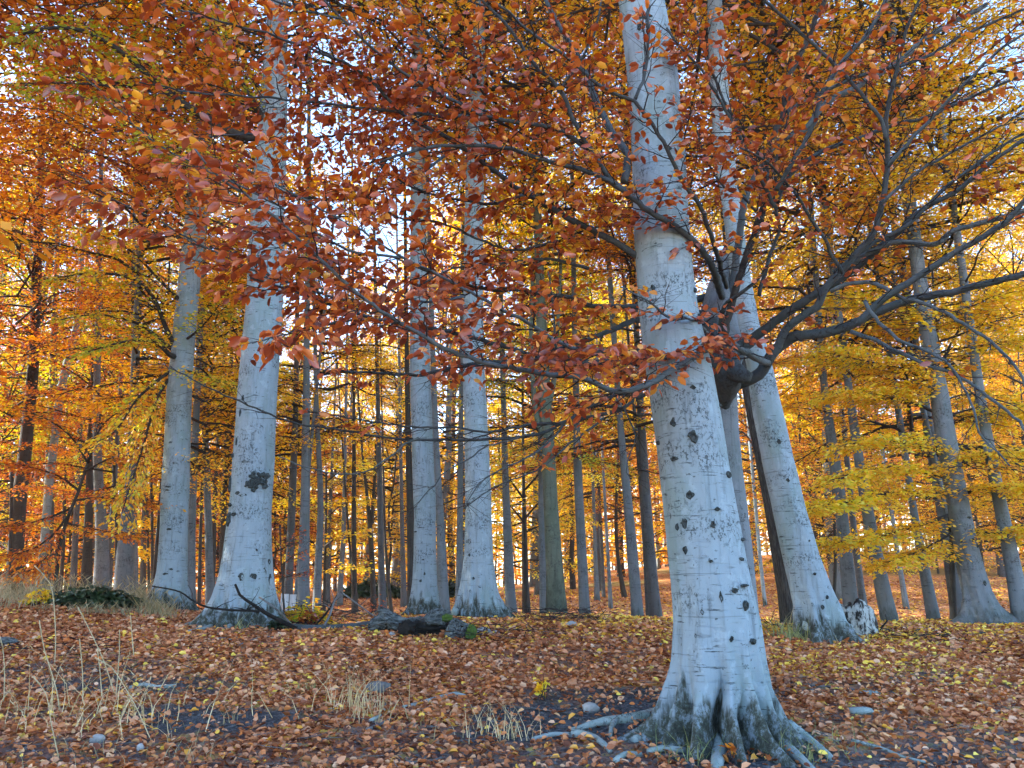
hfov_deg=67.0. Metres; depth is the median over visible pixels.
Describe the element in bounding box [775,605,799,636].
grass tuft
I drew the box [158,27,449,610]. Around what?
beech tree
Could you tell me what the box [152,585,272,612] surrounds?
dead branch
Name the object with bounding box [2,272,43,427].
beech tree
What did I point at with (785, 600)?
tree
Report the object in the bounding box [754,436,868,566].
beech tree
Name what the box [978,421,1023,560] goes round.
beech tree
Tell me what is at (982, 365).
beech tree
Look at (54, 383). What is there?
beech tree
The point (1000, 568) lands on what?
beech tree
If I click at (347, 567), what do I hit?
beech tree
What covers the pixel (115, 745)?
grass tuft
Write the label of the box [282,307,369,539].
beech tree
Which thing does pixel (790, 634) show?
grass tuft
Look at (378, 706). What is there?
grass tuft
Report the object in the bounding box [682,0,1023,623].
beech tree
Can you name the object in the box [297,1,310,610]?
beech tree
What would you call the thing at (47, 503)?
beech tree
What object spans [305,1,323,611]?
beech tree
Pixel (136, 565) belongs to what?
beech tree
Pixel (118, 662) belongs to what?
grass stalk
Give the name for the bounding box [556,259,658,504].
beech tree
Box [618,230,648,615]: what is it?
beech tree
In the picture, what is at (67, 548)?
beech tree
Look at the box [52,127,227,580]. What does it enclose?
beech tree
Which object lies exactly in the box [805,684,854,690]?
dead branch
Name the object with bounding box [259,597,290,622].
dead branch
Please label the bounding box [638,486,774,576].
beech tree
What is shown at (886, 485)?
beech tree
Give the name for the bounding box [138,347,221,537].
beech tree
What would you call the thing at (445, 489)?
beech tree
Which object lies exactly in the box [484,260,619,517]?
beech tree
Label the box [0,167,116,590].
beech tree
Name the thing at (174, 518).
beech tree
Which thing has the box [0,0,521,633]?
beech tree
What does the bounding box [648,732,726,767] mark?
grass tuft
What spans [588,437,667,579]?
beech tree
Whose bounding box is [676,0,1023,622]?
beech tree
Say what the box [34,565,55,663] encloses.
grass stalk
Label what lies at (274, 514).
beech tree
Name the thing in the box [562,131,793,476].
beech tree
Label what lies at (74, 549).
beech tree
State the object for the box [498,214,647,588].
beech tree
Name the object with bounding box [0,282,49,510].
beech tree
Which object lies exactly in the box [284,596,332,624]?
bush
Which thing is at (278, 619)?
dead branch
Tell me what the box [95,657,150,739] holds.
grass stalk
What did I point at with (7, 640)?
stone
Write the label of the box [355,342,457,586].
beech tree
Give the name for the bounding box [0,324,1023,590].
woodland
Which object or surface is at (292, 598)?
white board
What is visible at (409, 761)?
dead branch
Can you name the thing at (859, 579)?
beech tree
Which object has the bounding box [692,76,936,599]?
beech tree
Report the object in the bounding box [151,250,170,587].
beech tree
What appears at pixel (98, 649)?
grass stalk
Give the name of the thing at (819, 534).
beech tree
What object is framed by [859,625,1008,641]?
twig heap
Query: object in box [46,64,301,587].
beech tree
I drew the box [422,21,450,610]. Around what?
beech tree
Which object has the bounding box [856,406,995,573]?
beech tree
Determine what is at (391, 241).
sky
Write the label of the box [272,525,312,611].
beech tree
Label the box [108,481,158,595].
beech tree
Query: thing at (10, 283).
beech tree
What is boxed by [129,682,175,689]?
dead branch
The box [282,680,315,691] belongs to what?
grass tuft
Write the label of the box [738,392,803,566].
beech tree
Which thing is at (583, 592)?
beech tree
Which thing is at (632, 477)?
beech tree
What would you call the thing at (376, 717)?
dead branch
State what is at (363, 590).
bush
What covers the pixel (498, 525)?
beech tree
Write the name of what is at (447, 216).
beech tree
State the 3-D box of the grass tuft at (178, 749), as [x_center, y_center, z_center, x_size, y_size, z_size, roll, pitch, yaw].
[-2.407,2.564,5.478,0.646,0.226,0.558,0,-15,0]
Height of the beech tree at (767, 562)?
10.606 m
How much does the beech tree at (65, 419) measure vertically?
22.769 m
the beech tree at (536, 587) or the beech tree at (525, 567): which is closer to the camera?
the beech tree at (525, 567)
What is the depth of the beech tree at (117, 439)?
26.74 m
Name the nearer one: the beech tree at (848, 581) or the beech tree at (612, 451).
the beech tree at (848, 581)
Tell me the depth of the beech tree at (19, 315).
38.92 m
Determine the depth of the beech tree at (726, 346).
6.35 m
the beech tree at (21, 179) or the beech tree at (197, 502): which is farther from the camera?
the beech tree at (197, 502)
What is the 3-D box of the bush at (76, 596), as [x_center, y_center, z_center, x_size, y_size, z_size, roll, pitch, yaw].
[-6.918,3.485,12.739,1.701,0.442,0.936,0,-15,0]
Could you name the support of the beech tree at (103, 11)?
on the ground at (663, 580)
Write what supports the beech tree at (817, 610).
on the ground at (663, 580)
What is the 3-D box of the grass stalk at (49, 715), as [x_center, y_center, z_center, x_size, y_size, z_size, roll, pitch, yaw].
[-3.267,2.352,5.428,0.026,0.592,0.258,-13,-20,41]
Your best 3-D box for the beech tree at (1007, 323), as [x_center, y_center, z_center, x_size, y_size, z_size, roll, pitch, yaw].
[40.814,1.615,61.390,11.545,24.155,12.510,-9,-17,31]
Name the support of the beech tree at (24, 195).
on the ground at (663, 580)
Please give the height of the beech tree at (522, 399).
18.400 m
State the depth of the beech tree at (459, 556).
18.90 m
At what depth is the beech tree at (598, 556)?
40.24 m
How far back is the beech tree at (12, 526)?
14.89 m
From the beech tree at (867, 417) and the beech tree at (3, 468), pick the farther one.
the beech tree at (867, 417)
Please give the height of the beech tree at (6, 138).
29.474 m
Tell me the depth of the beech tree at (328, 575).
30.54 m
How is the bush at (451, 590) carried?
on the ground at (663, 580)
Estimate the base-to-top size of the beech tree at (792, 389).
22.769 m
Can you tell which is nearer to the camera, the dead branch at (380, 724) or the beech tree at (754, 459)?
the dead branch at (380, 724)
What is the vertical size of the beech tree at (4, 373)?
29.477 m
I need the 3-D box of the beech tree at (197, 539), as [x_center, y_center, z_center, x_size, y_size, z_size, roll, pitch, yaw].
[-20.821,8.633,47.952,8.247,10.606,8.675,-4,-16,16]
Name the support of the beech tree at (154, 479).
on the ground at (663, 580)
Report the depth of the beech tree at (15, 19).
13.76 m
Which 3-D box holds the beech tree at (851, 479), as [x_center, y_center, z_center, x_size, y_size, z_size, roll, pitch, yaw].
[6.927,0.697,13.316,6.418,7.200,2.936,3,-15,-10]
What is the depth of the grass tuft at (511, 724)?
5.98 m
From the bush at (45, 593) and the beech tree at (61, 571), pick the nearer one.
the bush at (45, 593)
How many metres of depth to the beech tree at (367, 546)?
62.98 m
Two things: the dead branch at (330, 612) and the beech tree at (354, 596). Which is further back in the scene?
the beech tree at (354, 596)
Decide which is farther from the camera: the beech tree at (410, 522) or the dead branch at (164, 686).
the beech tree at (410, 522)
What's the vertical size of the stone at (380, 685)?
0.124 m
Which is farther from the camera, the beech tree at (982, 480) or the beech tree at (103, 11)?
the beech tree at (982, 480)
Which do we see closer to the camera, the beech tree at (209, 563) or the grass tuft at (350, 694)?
the grass tuft at (350, 694)
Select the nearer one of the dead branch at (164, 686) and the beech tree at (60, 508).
the dead branch at (164, 686)
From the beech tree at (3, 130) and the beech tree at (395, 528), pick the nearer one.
the beech tree at (3, 130)
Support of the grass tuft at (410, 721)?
on the ground at (663, 580)
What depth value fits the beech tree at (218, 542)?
33.31 m
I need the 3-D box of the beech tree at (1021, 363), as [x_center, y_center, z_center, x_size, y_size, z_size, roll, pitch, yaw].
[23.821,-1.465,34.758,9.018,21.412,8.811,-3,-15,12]
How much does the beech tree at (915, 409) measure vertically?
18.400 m
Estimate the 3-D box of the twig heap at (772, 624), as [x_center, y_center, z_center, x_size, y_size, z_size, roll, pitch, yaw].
[3.621,3.569,11.482,1.527,0.382,1.472,10,-18,-32]
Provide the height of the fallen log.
0.453 m
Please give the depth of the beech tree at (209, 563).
19.57 m
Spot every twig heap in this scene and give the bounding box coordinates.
[0,634,202,654]
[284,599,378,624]
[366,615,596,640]
[505,603,627,622]
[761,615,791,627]
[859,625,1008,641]
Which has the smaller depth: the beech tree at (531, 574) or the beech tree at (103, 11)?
the beech tree at (103, 11)
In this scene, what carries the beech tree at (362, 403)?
on the ground at (663, 580)
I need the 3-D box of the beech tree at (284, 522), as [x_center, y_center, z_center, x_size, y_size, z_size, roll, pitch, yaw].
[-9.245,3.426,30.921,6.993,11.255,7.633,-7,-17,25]
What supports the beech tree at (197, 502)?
on the ground at (663, 580)
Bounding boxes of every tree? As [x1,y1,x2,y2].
[0,0,47,340]
[0,0,125,389]
[0,0,182,81]
[0,0,263,261]
[0,0,316,594]
[0,0,466,610]
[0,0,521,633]
[0,11,61,242]
[0,49,36,166]
[0,54,161,593]
[0,67,178,590]
[0,95,21,136]
[0,132,146,578]
[0,136,106,494]
[0,146,217,591]
[0,151,60,482]
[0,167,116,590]
[0,183,103,444]
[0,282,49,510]
[0,342,86,578]
[0,344,165,572]
[0,349,83,556]
[0,399,185,591]
[0,402,114,591]
[0,409,94,586]
[0,454,68,586]
[1,224,110,537]
[1,388,155,591]
[1,443,114,580]
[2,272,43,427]
[2,323,85,542]
[12,0,1023,610]
[23,238,166,565]
[26,247,175,585]
[28,221,217,520]
[34,305,142,577]
[36,121,89,590]
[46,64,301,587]
[51,403,216,586]
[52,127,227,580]
[53,450,154,582]
[56,333,138,551]
[58,375,68,588]
[63,139,303,592]
[64,205,320,604]
[80,148,103,588]
[104,30,355,604]
[106,231,278,533]
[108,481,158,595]
[109,195,131,587]
[114,455,219,585]
[126,333,217,528]
[127,361,201,585]
[131,71,138,594]
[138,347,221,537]
[138,486,204,584]
[139,378,333,597]
[149,423,283,598]
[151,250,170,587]
[155,320,278,549]
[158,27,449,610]
[167,186,350,501]
[196,392,339,580]
[196,440,315,596]
[197,331,206,602]
[197,336,377,592]
[201,0,696,617]
[212,327,226,586]
[219,74,245,568]
[232,0,705,614]
[272,251,409,549]
[272,415,396,597]
[272,422,369,595]
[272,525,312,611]
[273,451,387,610]
[276,326,341,592]
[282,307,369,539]
[294,217,334,604]
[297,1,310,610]
[297,336,464,604]
[302,259,463,588]
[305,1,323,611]
[310,360,388,591]
[312,334,406,582]
[315,362,405,588]
[322,432,406,587]
[326,364,336,603]
[333,293,351,580]
[336,92,376,611]
[337,177,350,605]
[342,0,685,612]
[342,196,532,581]
[351,69,358,612]
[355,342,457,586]
[358,426,500,583]
[359,232,526,584]
[368,206,565,558]
[369,33,386,607]
[375,10,660,613]
[379,316,392,611]
[384,0,925,767]
[395,0,753,612]
[395,159,406,606]
[400,151,638,594]
[402,40,413,605]
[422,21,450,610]
[436,0,828,616]
[443,355,525,541]
[445,0,937,645]
[446,392,593,596]
[455,58,464,600]
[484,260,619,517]
[488,302,586,586]
[489,173,653,590]
[489,449,609,613]
[494,3,777,615]
[497,191,659,600]
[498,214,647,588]
[500,472,592,579]
[506,389,589,578]
[514,462,621,582]
[519,0,937,622]
[520,50,530,611]
[533,436,654,585]
[555,295,622,509]
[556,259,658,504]
[557,229,663,597]
[561,300,656,576]
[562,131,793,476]
[566,289,663,576]
[569,34,590,613]
[583,328,660,522]
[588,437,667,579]
[593,376,605,597]
[595,324,612,608]
[603,0,1022,620]
[615,0,1006,605]
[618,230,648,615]
[637,275,831,606]
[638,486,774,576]
[639,485,667,558]
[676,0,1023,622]
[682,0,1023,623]
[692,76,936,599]
[695,199,865,479]
[737,318,802,565]
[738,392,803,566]
[741,403,849,580]
[741,447,772,564]
[745,352,935,582]
[749,0,1023,619]
[749,405,890,577]
[751,237,900,534]
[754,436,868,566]
[769,274,908,594]
[769,326,834,522]
[774,248,869,564]
[784,312,898,550]
[797,132,1023,609]
[799,260,1023,619]
[801,272,922,523]
[811,415,926,562]
[814,152,867,604]
[830,1,961,590]
[846,225,991,535]
[855,4,961,614]
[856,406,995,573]
[859,163,1023,576]
[861,412,992,570]
[878,361,1023,571]
[880,382,1023,569]
[885,251,1002,452]
[895,264,1022,503]
[904,288,1022,478]
[908,202,1023,520]
[929,185,1023,514]
[934,352,1023,570]
[941,263,1023,394]
[960,148,1023,406]
[960,225,1023,428]
[965,346,1023,525]
[968,125,1023,367]
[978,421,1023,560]
[979,391,1023,569]
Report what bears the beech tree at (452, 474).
on the ground at (663, 580)
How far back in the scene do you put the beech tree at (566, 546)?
60.64 m
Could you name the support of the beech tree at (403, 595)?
on the ground at (663, 580)
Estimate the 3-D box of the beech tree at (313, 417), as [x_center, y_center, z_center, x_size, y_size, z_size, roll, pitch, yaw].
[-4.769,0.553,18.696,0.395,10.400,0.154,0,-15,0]
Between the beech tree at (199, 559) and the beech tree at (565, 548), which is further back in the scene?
the beech tree at (565, 548)
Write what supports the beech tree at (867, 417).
on the ground at (663, 580)
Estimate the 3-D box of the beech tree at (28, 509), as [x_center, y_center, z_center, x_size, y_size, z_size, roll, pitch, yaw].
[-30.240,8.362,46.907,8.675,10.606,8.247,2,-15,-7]
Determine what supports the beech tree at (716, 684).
on the ground at (663, 580)
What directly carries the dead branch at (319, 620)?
on the ground at (663, 580)
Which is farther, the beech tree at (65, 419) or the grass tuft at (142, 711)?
the beech tree at (65, 419)
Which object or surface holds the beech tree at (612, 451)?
on the ground at (663, 580)
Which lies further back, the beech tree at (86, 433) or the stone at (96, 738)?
the beech tree at (86, 433)
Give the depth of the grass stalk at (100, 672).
6.90 m
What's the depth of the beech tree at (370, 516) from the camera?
23.72 m
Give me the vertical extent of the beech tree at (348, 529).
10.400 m
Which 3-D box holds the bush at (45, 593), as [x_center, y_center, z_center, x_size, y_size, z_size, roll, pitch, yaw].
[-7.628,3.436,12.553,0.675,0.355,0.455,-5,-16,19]
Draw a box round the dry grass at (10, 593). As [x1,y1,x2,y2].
[0,571,191,618]
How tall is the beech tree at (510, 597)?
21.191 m
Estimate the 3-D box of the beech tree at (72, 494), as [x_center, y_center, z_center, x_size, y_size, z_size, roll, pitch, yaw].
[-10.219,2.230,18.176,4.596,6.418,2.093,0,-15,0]
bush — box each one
[19,584,57,605]
[39,583,143,608]
[266,616,288,630]
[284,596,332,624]
[336,577,399,598]
[448,580,455,597]
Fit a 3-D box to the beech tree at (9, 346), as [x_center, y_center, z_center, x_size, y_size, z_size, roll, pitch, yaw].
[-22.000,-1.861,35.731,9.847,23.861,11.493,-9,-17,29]
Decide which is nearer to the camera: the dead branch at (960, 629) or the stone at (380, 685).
the stone at (380, 685)
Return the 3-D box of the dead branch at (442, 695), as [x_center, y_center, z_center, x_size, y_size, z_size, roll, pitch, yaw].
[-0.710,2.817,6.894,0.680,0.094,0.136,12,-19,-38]
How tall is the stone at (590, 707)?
0.099 m
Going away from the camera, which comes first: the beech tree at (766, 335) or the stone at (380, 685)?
the stone at (380, 685)
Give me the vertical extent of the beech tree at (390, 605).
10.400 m
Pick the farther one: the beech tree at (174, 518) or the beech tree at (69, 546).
the beech tree at (69, 546)
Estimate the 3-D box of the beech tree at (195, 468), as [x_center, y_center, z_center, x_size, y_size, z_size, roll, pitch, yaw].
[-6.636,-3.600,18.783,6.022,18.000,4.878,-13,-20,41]
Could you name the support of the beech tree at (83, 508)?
on the ground at (663, 580)
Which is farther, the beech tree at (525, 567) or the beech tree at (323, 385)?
the beech tree at (323, 385)
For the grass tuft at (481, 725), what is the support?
on the ground at (663, 580)
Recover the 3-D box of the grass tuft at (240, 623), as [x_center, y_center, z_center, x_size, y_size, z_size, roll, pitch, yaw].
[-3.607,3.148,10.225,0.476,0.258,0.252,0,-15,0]
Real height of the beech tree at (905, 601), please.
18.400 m
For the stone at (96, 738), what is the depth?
5.81 m
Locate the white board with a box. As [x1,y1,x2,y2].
[280,593,296,610]
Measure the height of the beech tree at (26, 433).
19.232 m
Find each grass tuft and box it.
[0,635,140,734]
[0,709,219,766]
[16,651,272,741]
[112,724,221,766]
[208,703,238,722]
[224,616,256,630]
[257,653,410,718]
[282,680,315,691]
[346,685,456,723]
[374,713,442,730]
[434,699,518,740]
[480,695,540,742]
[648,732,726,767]
[747,719,856,765]
[763,613,810,641]
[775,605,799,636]
[790,716,872,753]
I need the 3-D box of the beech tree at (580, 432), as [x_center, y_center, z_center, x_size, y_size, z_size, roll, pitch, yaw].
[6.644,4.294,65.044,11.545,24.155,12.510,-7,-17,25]
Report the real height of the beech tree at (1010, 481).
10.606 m
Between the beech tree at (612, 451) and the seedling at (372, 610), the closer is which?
the seedling at (372, 610)
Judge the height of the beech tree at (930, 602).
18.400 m
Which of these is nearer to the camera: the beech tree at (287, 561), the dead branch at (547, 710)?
the dead branch at (547, 710)
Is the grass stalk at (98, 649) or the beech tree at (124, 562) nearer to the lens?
the grass stalk at (98, 649)
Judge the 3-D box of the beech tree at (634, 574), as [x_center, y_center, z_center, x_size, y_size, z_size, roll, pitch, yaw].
[2.954,-3.330,19.581,6.817,18.400,7.716,0,-15,0]
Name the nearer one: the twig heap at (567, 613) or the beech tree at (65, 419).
the twig heap at (567, 613)
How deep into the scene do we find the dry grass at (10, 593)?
12.70 m
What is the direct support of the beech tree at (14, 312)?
on the ground at (663, 580)
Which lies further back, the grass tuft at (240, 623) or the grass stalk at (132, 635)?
the grass tuft at (240, 623)
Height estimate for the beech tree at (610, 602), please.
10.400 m
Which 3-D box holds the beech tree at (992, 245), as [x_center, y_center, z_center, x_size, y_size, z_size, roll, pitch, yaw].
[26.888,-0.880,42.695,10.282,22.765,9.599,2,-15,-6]
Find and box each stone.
[0,637,18,645]
[89,734,105,742]
[136,743,144,752]
[366,681,390,692]
[477,627,490,633]
[566,621,576,625]
[582,702,599,712]
[846,706,873,714]
[858,690,880,695]
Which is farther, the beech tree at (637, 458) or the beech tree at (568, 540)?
the beech tree at (568, 540)
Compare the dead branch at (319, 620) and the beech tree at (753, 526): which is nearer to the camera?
the dead branch at (319, 620)
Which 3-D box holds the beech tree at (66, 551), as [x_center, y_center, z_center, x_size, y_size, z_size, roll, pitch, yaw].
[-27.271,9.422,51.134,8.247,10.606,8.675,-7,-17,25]
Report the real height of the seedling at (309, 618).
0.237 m
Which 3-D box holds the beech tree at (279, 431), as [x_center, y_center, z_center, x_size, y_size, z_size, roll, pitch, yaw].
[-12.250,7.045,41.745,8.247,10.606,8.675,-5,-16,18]
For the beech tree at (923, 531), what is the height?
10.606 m
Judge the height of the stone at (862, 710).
0.075 m
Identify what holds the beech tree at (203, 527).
on the ground at (663, 580)
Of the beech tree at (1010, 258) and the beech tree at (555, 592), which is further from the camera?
the beech tree at (1010, 258)
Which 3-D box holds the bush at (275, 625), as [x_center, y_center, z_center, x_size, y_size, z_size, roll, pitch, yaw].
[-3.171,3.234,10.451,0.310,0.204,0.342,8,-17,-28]
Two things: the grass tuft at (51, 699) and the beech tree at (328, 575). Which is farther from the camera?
the beech tree at (328, 575)
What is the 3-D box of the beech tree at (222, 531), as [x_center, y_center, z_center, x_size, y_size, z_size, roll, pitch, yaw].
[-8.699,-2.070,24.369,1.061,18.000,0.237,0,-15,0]
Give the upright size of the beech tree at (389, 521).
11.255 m
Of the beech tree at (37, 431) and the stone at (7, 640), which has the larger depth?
the beech tree at (37, 431)
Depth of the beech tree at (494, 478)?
36.64 m
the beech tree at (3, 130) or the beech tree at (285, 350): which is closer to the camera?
the beech tree at (3, 130)
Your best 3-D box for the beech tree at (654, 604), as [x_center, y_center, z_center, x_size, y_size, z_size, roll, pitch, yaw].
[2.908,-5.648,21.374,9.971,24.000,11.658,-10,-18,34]
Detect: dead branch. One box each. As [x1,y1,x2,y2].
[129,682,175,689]
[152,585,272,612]
[234,584,296,629]
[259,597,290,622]
[288,621,368,629]
[315,595,338,624]
[320,586,386,626]
[365,716,393,729]
[369,702,385,721]
[390,756,444,763]
[402,691,466,708]
[523,706,577,714]
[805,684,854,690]
[916,627,995,635]
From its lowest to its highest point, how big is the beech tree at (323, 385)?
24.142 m
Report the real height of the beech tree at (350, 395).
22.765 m
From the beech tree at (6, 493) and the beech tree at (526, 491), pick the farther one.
the beech tree at (526, 491)
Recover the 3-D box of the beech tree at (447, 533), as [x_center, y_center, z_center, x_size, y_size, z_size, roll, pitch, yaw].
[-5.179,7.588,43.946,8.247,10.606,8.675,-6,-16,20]
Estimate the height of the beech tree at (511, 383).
18.400 m
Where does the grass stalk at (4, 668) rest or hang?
on the ground at (663, 580)
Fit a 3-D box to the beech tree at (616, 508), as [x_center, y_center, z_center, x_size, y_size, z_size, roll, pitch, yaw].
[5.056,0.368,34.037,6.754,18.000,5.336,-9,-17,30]
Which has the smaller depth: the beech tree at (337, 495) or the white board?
the white board
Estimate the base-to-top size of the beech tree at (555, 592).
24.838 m
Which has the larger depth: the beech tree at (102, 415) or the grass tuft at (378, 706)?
the beech tree at (102, 415)
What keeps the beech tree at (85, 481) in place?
on the ground at (663, 580)
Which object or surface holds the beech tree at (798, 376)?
on the ground at (663, 580)
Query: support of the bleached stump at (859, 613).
on the ground at (663, 580)
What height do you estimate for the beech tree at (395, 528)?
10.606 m
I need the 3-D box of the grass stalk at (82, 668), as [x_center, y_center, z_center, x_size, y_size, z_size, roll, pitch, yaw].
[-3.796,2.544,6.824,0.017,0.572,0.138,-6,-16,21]
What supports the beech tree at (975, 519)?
on the ground at (663, 580)
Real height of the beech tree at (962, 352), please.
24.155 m
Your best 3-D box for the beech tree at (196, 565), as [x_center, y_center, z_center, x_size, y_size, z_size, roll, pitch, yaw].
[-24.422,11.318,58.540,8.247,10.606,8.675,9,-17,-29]
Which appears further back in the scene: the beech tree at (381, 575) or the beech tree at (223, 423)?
the beech tree at (223, 423)
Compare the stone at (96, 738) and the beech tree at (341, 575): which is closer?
the stone at (96, 738)
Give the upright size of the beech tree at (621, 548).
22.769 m
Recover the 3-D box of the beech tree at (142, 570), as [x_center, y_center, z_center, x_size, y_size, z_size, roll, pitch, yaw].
[-14.935,-1.542,37.608,11.568,23.961,10.622,0,-15,0]
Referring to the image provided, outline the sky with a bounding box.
[0,0,1023,588]
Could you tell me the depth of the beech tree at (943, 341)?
54.99 m
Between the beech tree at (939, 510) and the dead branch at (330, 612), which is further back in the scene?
the beech tree at (939, 510)
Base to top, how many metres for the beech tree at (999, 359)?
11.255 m
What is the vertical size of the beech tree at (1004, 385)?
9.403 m
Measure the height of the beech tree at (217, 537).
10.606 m
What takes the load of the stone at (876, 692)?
on the ground at (663, 580)
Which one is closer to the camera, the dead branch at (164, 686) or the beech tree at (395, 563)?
the dead branch at (164, 686)
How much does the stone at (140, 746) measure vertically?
0.077 m
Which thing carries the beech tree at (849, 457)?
on the ground at (663, 580)
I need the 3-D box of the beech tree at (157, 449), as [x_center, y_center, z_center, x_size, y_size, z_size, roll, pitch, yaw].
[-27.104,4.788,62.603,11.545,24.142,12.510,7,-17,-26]
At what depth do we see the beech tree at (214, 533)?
26.61 m
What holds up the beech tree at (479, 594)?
on the ground at (663, 580)
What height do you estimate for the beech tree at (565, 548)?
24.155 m
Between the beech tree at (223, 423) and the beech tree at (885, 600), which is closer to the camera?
the beech tree at (885, 600)
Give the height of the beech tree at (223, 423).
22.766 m
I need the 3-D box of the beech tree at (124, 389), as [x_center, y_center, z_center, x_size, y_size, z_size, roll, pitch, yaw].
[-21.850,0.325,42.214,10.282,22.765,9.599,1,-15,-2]
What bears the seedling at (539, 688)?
on the ground at (663, 580)
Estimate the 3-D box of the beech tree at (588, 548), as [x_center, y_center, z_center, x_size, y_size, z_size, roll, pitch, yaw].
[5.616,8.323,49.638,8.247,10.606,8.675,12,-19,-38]
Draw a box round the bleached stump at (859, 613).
[841,597,878,636]
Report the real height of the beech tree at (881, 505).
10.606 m
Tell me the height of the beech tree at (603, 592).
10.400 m
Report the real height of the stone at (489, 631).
0.114 m
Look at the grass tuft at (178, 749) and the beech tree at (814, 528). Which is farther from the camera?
the beech tree at (814, 528)
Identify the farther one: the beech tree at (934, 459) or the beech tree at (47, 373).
the beech tree at (47, 373)
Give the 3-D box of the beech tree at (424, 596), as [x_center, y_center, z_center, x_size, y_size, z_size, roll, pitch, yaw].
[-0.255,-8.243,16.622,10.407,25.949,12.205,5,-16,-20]
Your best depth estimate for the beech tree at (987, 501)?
17.41 m
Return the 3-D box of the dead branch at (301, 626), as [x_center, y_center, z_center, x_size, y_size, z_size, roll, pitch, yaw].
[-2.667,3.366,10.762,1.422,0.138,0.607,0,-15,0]
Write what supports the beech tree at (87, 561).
on the ground at (663, 580)
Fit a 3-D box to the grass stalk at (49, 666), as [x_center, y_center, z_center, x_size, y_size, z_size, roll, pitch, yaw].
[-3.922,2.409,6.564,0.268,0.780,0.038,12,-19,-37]
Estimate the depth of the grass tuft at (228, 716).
6.28 m
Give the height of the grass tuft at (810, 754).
0.284 m
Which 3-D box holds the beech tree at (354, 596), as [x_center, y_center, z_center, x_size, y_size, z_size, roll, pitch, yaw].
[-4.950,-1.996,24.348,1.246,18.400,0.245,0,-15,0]
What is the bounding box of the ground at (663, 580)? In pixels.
[0,551,1023,767]
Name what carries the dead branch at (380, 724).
on the ground at (663, 580)
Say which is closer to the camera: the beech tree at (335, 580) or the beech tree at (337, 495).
the beech tree at (337, 495)
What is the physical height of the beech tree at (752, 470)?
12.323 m
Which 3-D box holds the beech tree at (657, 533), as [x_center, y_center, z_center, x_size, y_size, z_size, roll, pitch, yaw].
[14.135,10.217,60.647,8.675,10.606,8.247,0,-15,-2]
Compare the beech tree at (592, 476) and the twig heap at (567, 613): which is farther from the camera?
the beech tree at (592, 476)
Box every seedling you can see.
[296,610,324,624]
[369,594,385,613]
[532,677,550,701]
[717,743,737,765]
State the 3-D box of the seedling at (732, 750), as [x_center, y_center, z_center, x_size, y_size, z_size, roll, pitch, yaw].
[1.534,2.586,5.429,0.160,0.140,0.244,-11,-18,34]
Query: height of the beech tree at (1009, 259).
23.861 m
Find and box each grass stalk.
[0,637,4,700]
[32,676,59,759]
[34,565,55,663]
[39,620,59,710]
[77,607,114,693]
[79,639,83,700]
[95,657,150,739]
[97,648,102,697]
[115,629,119,695]
[130,616,133,654]
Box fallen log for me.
[368,606,468,636]
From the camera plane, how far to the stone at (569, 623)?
10.77 m
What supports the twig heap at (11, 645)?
on the ground at (663, 580)
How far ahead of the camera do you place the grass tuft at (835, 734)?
5.89 m
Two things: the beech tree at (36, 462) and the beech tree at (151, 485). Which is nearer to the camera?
the beech tree at (151, 485)

